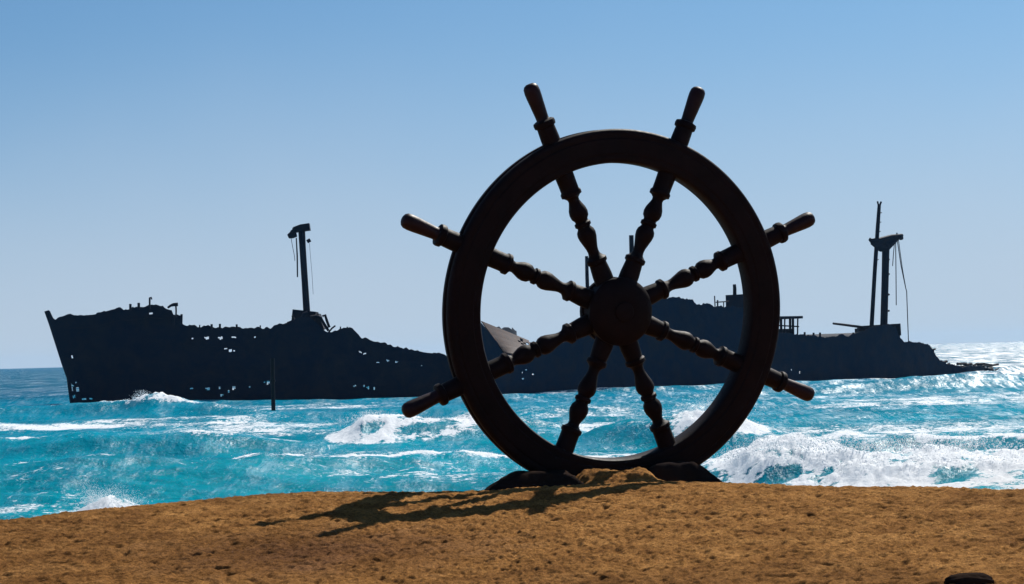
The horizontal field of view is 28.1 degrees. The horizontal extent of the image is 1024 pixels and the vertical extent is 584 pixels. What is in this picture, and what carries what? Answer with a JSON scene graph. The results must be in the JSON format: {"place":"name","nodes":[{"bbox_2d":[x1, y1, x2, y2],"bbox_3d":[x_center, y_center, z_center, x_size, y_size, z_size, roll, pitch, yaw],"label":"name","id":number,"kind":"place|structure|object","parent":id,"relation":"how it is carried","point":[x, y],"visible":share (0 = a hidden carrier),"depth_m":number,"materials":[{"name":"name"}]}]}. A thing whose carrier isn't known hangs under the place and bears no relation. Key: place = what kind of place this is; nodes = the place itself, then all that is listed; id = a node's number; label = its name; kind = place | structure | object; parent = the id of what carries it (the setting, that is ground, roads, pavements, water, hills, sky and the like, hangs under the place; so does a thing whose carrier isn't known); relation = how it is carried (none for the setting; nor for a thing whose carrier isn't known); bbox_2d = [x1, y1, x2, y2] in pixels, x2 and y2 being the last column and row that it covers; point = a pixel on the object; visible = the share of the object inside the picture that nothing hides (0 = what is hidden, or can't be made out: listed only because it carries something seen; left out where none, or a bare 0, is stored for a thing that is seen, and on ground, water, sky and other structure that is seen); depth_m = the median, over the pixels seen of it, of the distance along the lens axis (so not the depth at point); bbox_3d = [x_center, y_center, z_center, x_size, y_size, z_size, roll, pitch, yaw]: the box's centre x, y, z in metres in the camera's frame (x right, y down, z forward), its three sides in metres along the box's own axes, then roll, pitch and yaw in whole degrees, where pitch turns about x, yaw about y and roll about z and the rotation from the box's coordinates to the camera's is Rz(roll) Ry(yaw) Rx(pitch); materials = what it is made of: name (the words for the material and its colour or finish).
{"place":"outdoors","nodes":[
{"label":"outdoors","id":0,"kind":"place"},
{"bbox_2d":[0,467,1023,583],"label":"sand","id":1,"kind":"structure","parent":0,"point":[638,525],"depth_m":20.59,"materials":[{"name":"brown sand"}]},
{"bbox_2d":[485,470,583,490],"bbox_3d":[0.279,2.610,25.502,2.192,0.781,1.271,-2,-2,0],"label":"stone","id":2,"kind":"object","parent":1,"relation":"on","point":[520,479],"visible":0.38,"depth_m":25.18,"materials":[{"name":"black stone"}]},
{"bbox_2d":[401,83,814,475],"bbox_3d":[1.325,0.244,26.103,5.763,5.748,0.638,-1,-2,-22],"label":"ship wheel","id":3,"kind":"object","parent":1,"relation":"on","point":[616,311],"visible":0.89,"depth_m":25.89,"materials":[{"name":"wood"}]},
{"bbox_2d":[647,461,721,481],"bbox_3d":[2.088,2.581,26.205,1.957,0.834,1.255,-2,-2,0],"label":"stone","id":4,"kind":"object","parent":1,"relation":"on","point":[679,471],"visible":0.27,"depth_m":25.85,"materials":[{"name":"black stone"}]},
{"bbox_2d":[944,572,993,583],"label":"stone","id":5,"kind":"object","parent":1,"relation":"on","point":[972,578],"visible":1,"depth_m":17.19,"materials":[{"name":"black stone"}]},
{"bbox_2d":[0,342,1023,519],"bbox_3d":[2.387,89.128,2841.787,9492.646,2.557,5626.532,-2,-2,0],"label":"sea","id":6,"kind":"structure","parent":0,"point":[153,448],"depth_m":95.86,"materials":[{"name":"liquid"}]},
{"bbox_2d":[270,358,275,410],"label":"mooring pole","id":7,"kind":"object","parent":6,"relation":"in","point":[272,381],"visible":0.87,"depth_m":176.30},
{"bbox_2d":[18,390,1023,506],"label":"sea spray","id":8,"kind":"object","parent":6,"relation":"on","point":[728,457],"visible":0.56,"depth_m":64.46,"materials":[{"name":"white liquid"}]},
{"bbox_2d":[44,201,998,402],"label":"shipwreck","id":9,"kind":"object","parent":6,"relation":"in","point":[119,353],"visible":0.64,"depth_m":225.21,"materials":[{"name":"metal"}]},
{"bbox_2d":[0,0,1023,368],"label":"sky","id":10,"kind":"structure","parent":0,"point":[168,152],"materials":[{"name":"blue"}]}
]}

